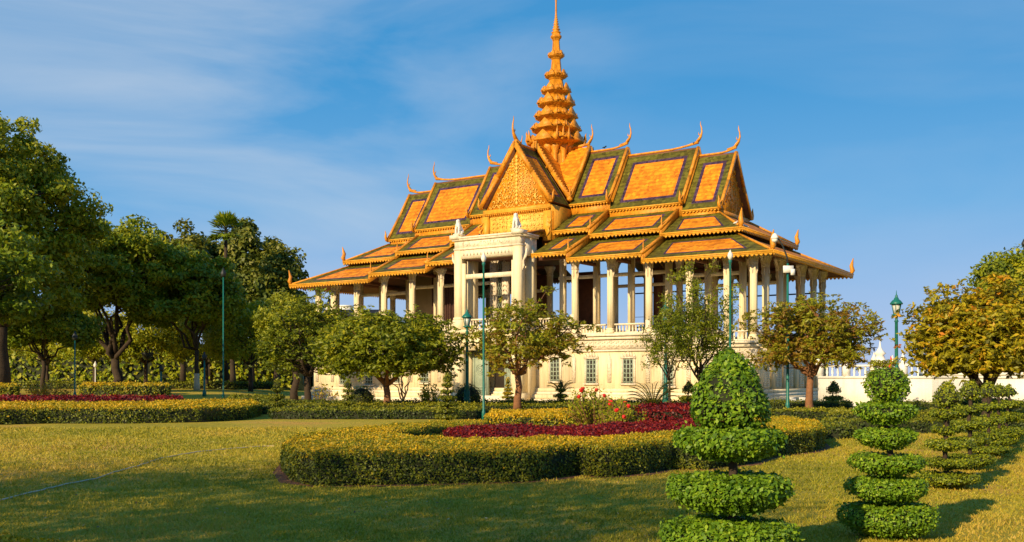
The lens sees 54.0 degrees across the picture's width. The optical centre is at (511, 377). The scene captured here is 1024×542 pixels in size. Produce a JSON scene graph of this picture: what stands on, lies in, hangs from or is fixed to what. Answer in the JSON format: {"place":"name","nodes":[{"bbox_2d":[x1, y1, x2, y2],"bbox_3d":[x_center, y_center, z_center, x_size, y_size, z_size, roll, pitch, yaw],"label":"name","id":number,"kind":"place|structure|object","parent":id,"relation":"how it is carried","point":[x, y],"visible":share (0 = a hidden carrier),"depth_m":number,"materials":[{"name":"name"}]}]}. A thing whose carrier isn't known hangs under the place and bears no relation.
{"place":"outdoors","nodes":[
{"label":"outdoors","id":0,"kind":"place"},
{"bbox_2d":[0,531,67,541],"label":"hedge","id":1,"kind":"object","parent":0,"point":[5,537],"visible":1,"depth_m":12.24,"materials":[{"name":"green plant"}]},
{"bbox_2d":[340,305,353,309],"bbox_3d":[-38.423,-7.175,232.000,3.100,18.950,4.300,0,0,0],"label":"balustrade","id":2,"kind":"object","parent":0,"point":[346,306],"depth_m":230.00,"materials":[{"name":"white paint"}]},
{"bbox_2d":[311,310,389,389],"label":"building","id":3,"kind":"structure","parent":0,"point":[349,313],"depth_m":188.21,"materials":[{"name":"white paint"}]},
{"bbox_2d":[0,389,1023,541],"bbox_3d":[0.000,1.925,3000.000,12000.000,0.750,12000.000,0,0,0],"label":"lawn","id":4,"kind":"structure","parent":0,"point":[263,420],"depth_m":19.45,"materials":[{"name":"green plant"}]},
{"bbox_2d":[0,382,21,395],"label":"hedge","id":5,"kind":"object","parent":4,"relation":"on","point":[12,388],"visible":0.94,"depth_m":92.04,"materials":[{"name":"yellow plant"}]},
{"bbox_2d":[0,209,63,326],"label":"rain tree","id":6,"kind":"object","parent":4,"relation":"on","point":[18,295],"visible":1,"depth_m":73.56,"materials":[{"name":"green plant"}]},
{"bbox_2d":[8,340,82,381],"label":"weeping tree","id":7,"kind":"object","parent":4,"relation":"on","point":[48,347],"visible":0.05,"depth_m":140.11,"materials":[{"name":"green plant"}]},
{"bbox_2d":[23,378,72,394],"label":"bush","id":8,"kind":"object","parent":4,"relation":"on","point":[44,391],"visible":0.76,"depth_m":81.56,"materials":[{"name":"green plant"}]},
{"bbox_2d":[0,111,113,382],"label":"rain tree","id":9,"kind":"object","parent":4,"relation":"on","point":[33,191],"visible":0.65,"depth_m":99.74,"materials":[{"name":"green plant"}]},
{"bbox_2d":[7,296,107,391],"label":"rain tree","id":10,"kind":"object","parent":4,"relation":"on","point":[43,331],"visible":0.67,"depth_m":105.92,"materials":[{"name":"green plant"}]},
{"bbox_2d":[72,331,77,394],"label":"street lamp","id":11,"kind":"object","parent":4,"relation":"on","point":[74,336],"visible":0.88,"depth_m":87.94,"materials":[{"name":"metal"}]},
{"bbox_2d":[0,393,183,402],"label":"maroon bed","id":12,"kind":"object","parent":4,"relation":"on","point":[85,397],"visible":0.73,"depth_m":62.37,"materials":[{"name":"red plant"}]},
{"bbox_2d":[93,361,96,381],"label":"street lamp","id":13,"kind":"object","parent":4,"relation":"on","point":[95,364],"visible":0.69,"depth_m":129.95,"materials":[{"name":"white paint"}]},
{"bbox_2d":[49,305,142,381],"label":"weeping tree","id":14,"kind":"object","parent":4,"relation":"on","point":[69,352],"visible":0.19,"depth_m":135.65,"materials":[{"name":"green plant"}]},
{"bbox_2d":[45,214,198,382],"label":"rain tree","id":15,"kind":"object","parent":4,"relation":"on","point":[128,252],"visible":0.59,"depth_m":118.51,"materials":[{"name":"green plant"}]},
{"bbox_2d":[76,380,171,394],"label":"hedge","id":16,"kind":"object","parent":4,"relation":"on","point":[123,388],"visible":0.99,"depth_m":96.05,"materials":[{"name":"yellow plant"}]},
{"bbox_2d":[0,397,262,424],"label":"hedge","id":17,"kind":"object","parent":4,"relation":"on","point":[53,411],"visible":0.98,"depth_m":51.09,"materials":[{"name":"yellow plant"}]},
{"bbox_2d":[0,446,262,500],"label":"garden hose","id":18,"kind":"object","parent":4,"relation":"on","point":[113,472],"visible":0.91,"depth_m":23.34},
{"bbox_2d":[11,378,274,388],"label":"hedge","id":19,"kind":"object","parent":4,"relation":"on","point":[233,384],"visible":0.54,"depth_m":140.05,"materials":[{"name":"green plant"}]},
{"bbox_2d":[102,312,191,382],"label":"weeping tree","id":20,"kind":"object","parent":4,"relation":"on","point":[152,337],"visible":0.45,"depth_m":136.86,"materials":[{"name":"green plant"}]},
{"bbox_2d":[141,349,153,381],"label":"street lamp","id":21,"kind":"object","parent":4,"relation":"on","point":[147,356],"visible":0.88,"depth_m":124.72,"materials":[{"name":"metal"}]},
{"bbox_2d":[8,348,299,387],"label":"hedge","id":22,"kind":"object","parent":4,"relation":"on","point":[23,369],"visible":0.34,"depth_m":172.04,"materials":[{"name":"green plant"}]},
{"bbox_2d":[159,365,162,381],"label":"street lamp","id":23,"kind":"object","parent":4,"relation":"on","point":[161,369],"visible":0.69,"depth_m":117.91,"materials":[{"name":"teal metal"}]},
{"bbox_2d":[120,250,250,390],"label":"rain tree","id":24,"kind":"object","parent":4,"relation":"on","point":[200,284],"visible":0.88,"depth_m":119.31,"materials":[{"name":"green plant"}]},
{"bbox_2d":[159,218,220,380],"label":"evergreen tree","id":25,"kind":"object","parent":4,"relation":"on","point":[198,242],"visible":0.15,"depth_m":164.06,"materials":[{"name":"green plant"}]},
{"bbox_2d":[202,352,206,395],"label":"street lamp","id":26,"kind":"object","parent":4,"relation":"on","point":[204,357],"visible":1,"depth_m":91.93,"materials":[{"name":"teal metal"}]},
{"bbox_2d":[158,316,255,388],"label":"weeping tree","id":27,"kind":"object","parent":4,"relation":"on","point":[177,346],"visible":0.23,"depth_m":137.13,"materials":[{"name":"green plant"}]},
{"bbox_2d":[206,238,223,380],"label":"evergreen tree","id":28,"kind":"object","parent":4,"relation":"on","point":[213,245],"visible":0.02,"depth_m":171.55,"materials":[{"name":"green plant"}]},
{"bbox_2d":[221,268,225,398],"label":"street lamp","id":29,"kind":"object","parent":4,"relation":"on","point":[223,273],"visible":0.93,"depth_m":85.95,"materials":[{"name":"teal metal"}]},
{"bbox_2d":[206,210,243,381],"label":"sugar palm","id":30,"kind":"object","parent":4,"relation":"on","point":[226,220],"visible":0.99,"depth_m":149.41,"materials":[{"name":"green plant"}]},
{"bbox_2d":[202,261,269,382],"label":"evergreen tree","id":31,"kind":"object","parent":4,"relation":"on","point":[232,363],"visible":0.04,"depth_m":157.70,"materials":[{"name":"green plant"}]},
{"bbox_2d":[199,298,275,391],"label":"weeping tree","id":32,"kind":"object","parent":4,"relation":"on","point":[238,345],"visible":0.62,"depth_m":129.64,"materials":[{"name":"green plant"}]},
{"bbox_2d":[227,393,271,400],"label":"hedge","id":33,"kind":"object","parent":4,"relation":"on","point":[256,397],"visible":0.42,"depth_m":76.26,"materials":[{"name":"green plant"}]},
{"bbox_2d":[216,217,299,380],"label":"evergreen tree","id":34,"kind":"object","parent":4,"relation":"on","point":[250,243],"visible":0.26,"depth_m":164.50,"materials":[{"name":"green plant"}]},
{"bbox_2d":[240,240,311,386],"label":"evergreen tree","id":35,"kind":"object","parent":4,"relation":"on","point":[275,266],"visible":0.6,"depth_m":157.38,"materials":[{"name":"green plant"}]},
{"bbox_2d":[265,377,287,412],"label":"topiary","id":36,"kind":"object","parent":4,"relation":"on","point":[277,390],"visible":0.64,"depth_m":59.82,"materials":[{"name":"green plant"}]},
{"bbox_2d":[264,339,312,389],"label":"building","id":37,"kind":"structure","parent":4,"relation":"on","point":[301,382],"depth_m":185.00,"materials":[{"name":"paint"}]},
{"bbox_2d":[250,291,333,400],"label":"garden tree","id":38,"kind":"object","parent":4,"relation":"on","point":[263,318],"visible":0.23,"depth_m":88.62,"materials":[{"name":"green plant"}]},
{"bbox_2d":[248,287,363,400],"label":"garden tree","id":39,"kind":"object","parent":4,"relation":"on","point":[284,357],"visible":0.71,"depth_m":74.87,"materials":[{"name":"green plant"}]},
{"bbox_2d":[311,382,338,401],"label":"bush","id":40,"kind":"object","parent":4,"relation":"on","point":[322,392],"visible":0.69,"depth_m":72.81,"materials":[{"name":"green plant"}]},
{"bbox_2d":[339,380,356,408],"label":"topiary","id":41,"kind":"object","parent":4,"relation":"on","point":[348,396],"visible":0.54,"depth_m":56.85,"materials":[{"name":"green plant"}]},
{"bbox_2d":[349,386,375,403],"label":"dome bush","id":42,"kind":"object","parent":4,"relation":"on","point":[362,394],"visible":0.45,"depth_m":67.44,"materials":[{"name":"green plant"}]},
{"bbox_2d":[267,404,488,418],"bbox_3d":[-7.495,1.915,56.143,12.663,0.920,1.879,0,0,0],"label":"hedge","id":43,"kind":"object","parent":4,"relation":"on","point":[362,412],"visible":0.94,"depth_m":55.55,"materials":[{"name":"green plant"}]},
{"bbox_2d":[305,303,475,405],"bbox_3d":[-8.137,-1.166,64.347,10.144,7.195,10.082,0,0,-40],"label":"garden tree","id":44,"kind":"object","parent":4,"relation":"on","point":[402,346],"visible":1,"depth_m":62.03,"materials":[{"name":"green plant"}]},
{"bbox_2d":[381,371,418,399],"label":"garden tree","id":45,"kind":"object","parent":4,"relation":"on","point":[401,390],"visible":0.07,"depth_m":73.91,"materials":[{"name":"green plant"}]},
{"bbox_2d":[417,379,438,402],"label":"bush","id":46,"kind":"object","parent":4,"relation":"on","point":[426,395],"visible":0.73,"depth_m":70.73,"materials":[{"name":"green plant"}]},
{"bbox_2d":[423,432,442,436],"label":"clump","id":47,"kind":"object","parent":4,"relation":"on","point":[439,434],"visible":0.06,"depth_m":32.02,"materials":[{"name":"green plant"}]},
{"bbox_2d":[434,372,460,420],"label":"topiary","id":48,"kind":"object","parent":4,"relation":"on","point":[446,379],"visible":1,"depth_m":52.78,"materials":[{"name":"green plant"}]},
{"bbox_2d":[462,309,472,403],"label":"street lamp","id":49,"kind":"object","parent":4,"relation":"on","point":[466,316],"visible":0.78,"depth_m":67.90,"materials":[{"name":"teal metal"}]},
{"bbox_2d":[453,383,481,403],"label":"dome bush","id":50,"kind":"object","parent":4,"relation":"on","point":[475,395],"visible":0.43,"depth_m":69.47,"materials":[{"name":"green plant"}]},
{"bbox_2d":[261,401,675,413],"bbox_3d":[-3.489,1.909,63.691,28.731,0.941,2.033,0,0,0],"label":"hedge","id":51,"kind":"object","parent":4,"relation":"on","point":[489,406],"visible":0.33,"depth_m":63.11,"materials":[{"name":"green plant"}]},
{"bbox_2d":[259,397,691,404],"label":"hedge","id":52,"kind":"object","parent":4,"relation":"on","point":[323,401],"visible":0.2,"depth_m":71.29,"materials":[{"name":"green plant"}]},
{"bbox_2d":[481,252,485,418],"bbox_3d":[-1.482,-2.125,52.500,0.290,8.850,0.276,0,0,0],"label":"street lamp","id":53,"kind":"object","parent":4,"relation":"on","point":[483,257],"visible":0.92,"depth_m":52.45,"materials":[{"name":"teal metal"}]},
{"bbox_2d":[502,377,513,401],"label":"topiary","id":54,"kind":"object","parent":4,"relation":"on","point":[507,390],"visible":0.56,"depth_m":75.81,"materials":[{"name":"green plant"}]},
{"bbox_2d":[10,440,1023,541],"bbox_3d":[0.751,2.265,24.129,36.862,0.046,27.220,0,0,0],"label":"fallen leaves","id":55,"kind":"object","parent":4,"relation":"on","point":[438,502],"visible":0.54,"depth_m":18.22,"materials":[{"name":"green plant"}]},
{"bbox_2d":[465,286,601,409],"bbox_3d":[1.425,-1.702,63.031,8.623,8.212,7.810,0,0,0],"label":"garden tree","id":56,"kind":"object","parent":4,"relation":"on","point":[541,344],"visible":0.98,"depth_m":61.69,"materials":[{"name":"green plant"}]},
{"bbox_2d":[482,406,608,426],"bbox_3d":[1.777,1.853,46.255,6.176,1.011,8.533,0,0,0],"label":"hedge","id":57,"kind":"object","parent":4,"relation":"on","point":[549,417],"visible":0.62,"depth_m":42.69,"materials":[{"name":"yellow plant"}]},
{"bbox_2d":[273,443,831,486],"bbox_3d":[3.190,2.295,30.636,20.657,0.001,15.238,0,0,-15],"label":"soil edge","id":58,"kind":"object","parent":4,"relation":"on","point":[281,475],"visible":0.27,"depth_m":23.34,"materials":[{"name":"brown soil"}]},
{"bbox_2d":[279,415,828,485],"bbox_3d":[2.016,1.880,31.461,12.764,0.940,24.021,0,0,34],"label":"hedge","id":59,"kind":"object","parent":4,"relation":"on","point":[400,453],"visible":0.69,"depth_m":23.20,"materials":[{"name":"green plant"}]},
{"bbox_2d":[551,380,570,403],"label":"topiary","id":60,"kind":"object","parent":4,"relation":"on","point":[559,394],"visible":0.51,"depth_m":66.85,"materials":[{"name":"green plant"}]},
{"bbox_2d":[547,380,574,399],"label":"cycad","id":61,"kind":"object","parent":4,"relation":"on","point":[567,384],"visible":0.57,"depth_m":69.38,"materials":[{"name":"green plant"}]},
{"bbox_2d":[287,0,854,402],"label":"royal pavilion","id":62,"kind":"structure","parent":4,"relation":"on","point":[653,218],"depth_m":87.75,"materials":[{"name":"orange tile"}]},
{"bbox_2d":[338,374,348,385],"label":"window","id":63,"kind":"structure","parent":62,"relation":"in","point":[341,382],"depth_m":98.28,"materials":[{"name":"stone"}]},
{"bbox_2d":[363,372,374,385],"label":"window","id":64,"kind":"structure","parent":62,"relation":"in","point":[368,381],"depth_m":96.41,"materials":[{"name":"glass"}]},
{"bbox_2d":[391,373,401,383],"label":"window","id":65,"kind":"structure","parent":62,"relation":"in","point":[396,382],"depth_m":94.31,"materials":[{"name":"paint"}]},
{"bbox_2d":[418,371,430,383],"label":"window","id":66,"kind":"structure","parent":62,"relation":"in","point":[428,376],"depth_m":92.40,"materials":[{"name":"stone"}]},
{"bbox_2d":[453,219,465,235],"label":"lion statue","id":67,"kind":"object","parent":62,"relation":"on","point":[459,230],"visible":0.99,"depth_m":87.09,"materials":[{"name":"stone"}]},
{"bbox_2d":[472,350,510,395],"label":"door panel","id":68,"kind":"structure","parent":62,"relation":"in","point":[476,364],"depth_m":87.65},
{"bbox_2d":[495,355,503,387],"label":"doorway","id":69,"kind":"structure","parent":62,"relation":"in","point":[499,381],"depth_m":87.76,"materials":[{"name":"brown wood"}]},
{"bbox_2d":[510,213,521,229],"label":"lion statue","id":70,"kind":"object","parent":62,"relation":"on","point":[516,223],"visible":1,"depth_m":83.76,"materials":[{"name":"stone"}]},
{"bbox_2d":[547,354,561,382],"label":"window","id":71,"kind":"structure","parent":62,"relation":"in","point":[554,367],"depth_m":84.66,"materials":[{"name":"stone"}]},
{"bbox_2d":[583,352,598,384],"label":"window","id":72,"kind":"structure","parent":62,"relation":"in","point":[590,361],"depth_m":82.78,"materials":[{"name":"stone"}]},
{"bbox_2d":[620,351,635,384],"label":"window","id":73,"kind":"structure","parent":62,"relation":"in","point":[628,362],"depth_m":80.86,"materials":[{"name":"stone"}]},
{"bbox_2d":[659,358,675,387],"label":"window","id":74,"kind":"structure","parent":62,"relation":"in","point":[673,382],"depth_m":78.86,"materials":[{"name":"stone"}]},
{"bbox_2d":[442,417,723,439],"bbox_3d":[4.226,1.888,34.258,15.679,0.928,8.430,0,0,-31],"label":"maroon bed","id":75,"kind":"object","parent":4,"relation":"on","point":[518,430],"visible":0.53,"depth_m":31.30,"materials":[{"name":"red plant"}]},
{"bbox_2d":[561,387,627,425],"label":"flowering shrub","id":76,"kind":"object","parent":4,"relation":"on","point":[586,409],"visible":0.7,"depth_m":42.37,"materials":[{"name":"green plant"}]},
{"bbox_2d":[597,396,646,423],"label":"flowering shrub","id":77,"kind":"object","parent":4,"relation":"on","point":[622,413],"visible":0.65,"depth_m":39.79,"materials":[{"name":"green plant"}]},
{"bbox_2d":[626,381,678,404],"bbox_3d":[6.489,1.232,46.970,2.694,2.136,2.953,0,0,0],"label":"cycad","id":78,"kind":"object","parent":4,"relation":"on","point":[654,399],"visible":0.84,"depth_m":46.90,"materials":[{"name":"green plant"}]},
{"bbox_2d":[627,401,699,422],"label":"maroon shrub","id":79,"kind":"object","parent":4,"relation":"on","point":[663,411],"visible":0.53,"depth_m":42.97,"materials":[{"name":"red plant"}]},
{"bbox_2d":[660,300,669,402],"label":"street lamp","id":80,"kind":"object","parent":4,"relation":"on","point":[664,390],"visible":0.32,"depth_m":69.90,"materials":[{"name":"teal metal"}]},
{"bbox_2d":[634,291,704,402],"bbox_3d":[9.931,-1.537,63.454,4.300,7.875,3.519,0,0,0],"label":"garden tree","id":81,"kind":"object","parent":4,"relation":"on","point":[669,328],"visible":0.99,"depth_m":63.09,"materials":[{"name":"green plant"}]},
{"bbox_2d":[678,380,694,402],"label":"topiary","id":82,"kind":"object","parent":4,"relation":"on","point":[688,385],"visible":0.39,"depth_m":65.78,"materials":[{"name":"green plant"}]},
{"bbox_2d":[658,259,742,380],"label":"garden tree","id":83,"kind":"object","parent":4,"relation":"on","point":[705,327],"visible":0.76,"depth_m":65.33,"materials":[{"name":"green plant"}]},
{"bbox_2d":[727,250,732,346],"bbox_3d":[11.080,-2.100,51.000,0.290,8.800,0.276,0,0,0],"label":"street lamp","id":84,"kind":"object","parent":4,"relation":"on","point":[730,255],"visible":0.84,"depth_m":50.95,"materials":[{"name":"teal metal"}]},
{"bbox_2d":[657,346,804,541],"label":"topiary","id":85,"kind":"object","parent":4,"relation":"on","point":[729,392],"visible":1,"depth_m":11.64,"materials":[{"name":"green plant"}]},
{"bbox_2d":[771,233,794,407],"bbox_3d":[15.617,-3.020,57.956,1.333,10.640,0.430,0,0,6],"label":"street lamp","id":86,"kind":"object","parent":4,"relation":"on","point":[787,269],"visible":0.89,"depth_m":57.93,"materials":[{"name":"teal metal"}]},
{"bbox_2d":[728,291,888,407],"bbox_3d":[16.997,-1.301,57.789,7.826,7.454,7.867,0,0,-21],"label":"garden tree","id":87,"kind":"object","parent":4,"relation":"on","point":[843,332],"visible":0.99,"depth_m":56.79,"materials":[{"name":"green plant"}]},
{"bbox_2d":[764,398,853,408],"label":"hedge","id":88,"kind":"object","parent":4,"relation":"on","point":[779,404],"visible":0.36,"depth_m":64.05,"materials":[{"name":"green plant"}]},
{"bbox_2d":[823,380,843,401],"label":"topiary","id":89,"kind":"object","parent":4,"relation":"on","point":[833,388],"visible":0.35,"depth_m":65.75,"materials":[{"name":"green plant"}]},
{"bbox_2d":[821,420,857,438],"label":"hedge","id":90,"kind":"object","parent":4,"relation":"on","point":[837,430],"visible":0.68,"depth_m":37.55,"materials":[{"name":"green plant"}]},
{"bbox_2d":[758,405,936,419],"bbox_3d":[18.428,1.927,54.699,10.363,0.898,1.956,0,0,0],"label":"hedge","id":91,"kind":"object","parent":4,"relation":"on","point":[815,413],"visible":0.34,"depth_m":54.05,"materials":[{"name":"green plant"}]},
{"bbox_2d":[870,342,894,401],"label":"shrine spire","id":92,"kind":"structure","parent":4,"relation":"on","point":[879,353],"depth_m":70.76,"materials":[{"name":"white paint"}]},
{"bbox_2d":[860,359,911,387],"bbox_3d":[19.447,0.704,52.138,2.236,3.406,2.554,0,0,42],"label":"garden tree","id":93,"kind":"object","parent":4,"relation":"on","point":[875,364],"visible":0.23,"depth_m":51.76,"materials":[{"name":"green plant"}]},
{"bbox_2d":[834,365,939,540],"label":"topiary","id":94,"kind":"object","parent":4,"relation":"on","point":[885,491],"visible":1,"depth_m":14.11,"materials":[{"name":"green plant"}]},
{"bbox_2d":[890,290,902,402],"bbox_3d":[21.817,-1.330,57.000,0.702,7.260,0.702,0,0,-22],"label":"street lamp","id":95,"kind":"object","parent":4,"relation":"on","point":[896,303],"visible":0.46,"depth_m":56.91,"materials":[{"name":"teal metal"}]},
{"bbox_2d":[819,414,1023,432],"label":"hedge","id":96,"kind":"object","parent":4,"relation":"on","point":[921,425],"visible":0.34,"depth_m":41.55,"materials":[{"name":"green plant"}]},
{"bbox_2d":[824,409,1023,420],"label":"hedge","id":97,"kind":"object","parent":4,"relation":"on","point":[848,413],"visible":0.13,"depth_m":47.07,"materials":[{"name":"green plant"}]},
{"bbox_2d":[867,399,1023,413],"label":"hedge","id":98,"kind":"object","parent":4,"relation":"on","point":[920,403],"visible":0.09,"depth_m":60.05,"materials":[{"name":"green plant"}]},
{"bbox_2d":[916,380,981,488],"bbox_3d":[9.071,1.204,20.886,1.299,2.325,1.270,0,0,27],"label":"topiary","id":99,"kind":"object","parent":4,"relation":"on","point":[946,396],"visible":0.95,"depth_m":20.70,"materials":[{"name":"green plant"}]},
{"bbox_2d":[889,269,1023,415],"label":"garden tree","id":100,"kind":"object","parent":4,"relation":"on","point":[946,337],"visible":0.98,"depth_m":42.87,"materials":[{"name":"yellow plant"}]},
{"bbox_2d":[916,372,1023,378],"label":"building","id":101,"kind":"structure","parent":4,"relation":"on","point":[960,374],"depth_m":91.85,"materials":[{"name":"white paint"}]},
{"bbox_2d":[948,379,997,469],"bbox_3d":[11.402,1.202,24.993,1.224,2.334,1.195,0,0,-1],"label":"topiary","id":102,"kind":"object","parent":4,"relation":"on","point":[970,391],"visible":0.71,"depth_m":24.80,"materials":[{"name":"green plant"}]},
{"bbox_2d":[957,397,1012,414],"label":"hedge","id":103,"kind":"object","parent":4,"relation":"on","point":[965,402],"visible":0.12,"depth_m":50.07,"materials":[{"name":"green plant"}]},
{"bbox_2d":[966,380,1011,456],"bbox_3d":[13.865,1.212,29.199,1.229,2.282,1.266,0,0,24],"label":"topiary","id":104,"kind":"object","parent":4,"relation":"on","point":[988,389],"visible":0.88,"depth_m":28.98,"materials":[{"name":"green plant"}]},
{"bbox_2d":[961,243,1023,371],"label":"banyan tree","id":105,"kind":"object","parent":4,"relation":"on","point":[1009,264],"visible":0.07,"depth_m":97.37,"materials":[{"name":"green plant"}]},
{"bbox_2d":[979,383,1020,445],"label":"topiary","id":106,"kind":"object","parent":4,"relation":"on","point":[1009,441],"visible":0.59,"depth_m":33.15,"materials":[{"name":"green plant"}]},
{"bbox_2d":[990,384,1023,438],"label":"topiary","id":107,"kind":"object","parent":4,"relation":"on","point":[1016,404],"visible":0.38,"depth_m":37.37,"materials":[{"name":"green plant"}]},
{"bbox_2d":[0,0,1023,375],"label":"sky","id":108,"kind":"structure","parent":0,"point":[889,134],"materials":[{"name":"blue"}]},
{"bbox_2d":[816,353,1023,405],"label":"compound wall","id":109,"kind":"structure","parent":0,"point":[921,388],"depth_m":71.25,"materials":[{"name":"white paint"}]}
]}

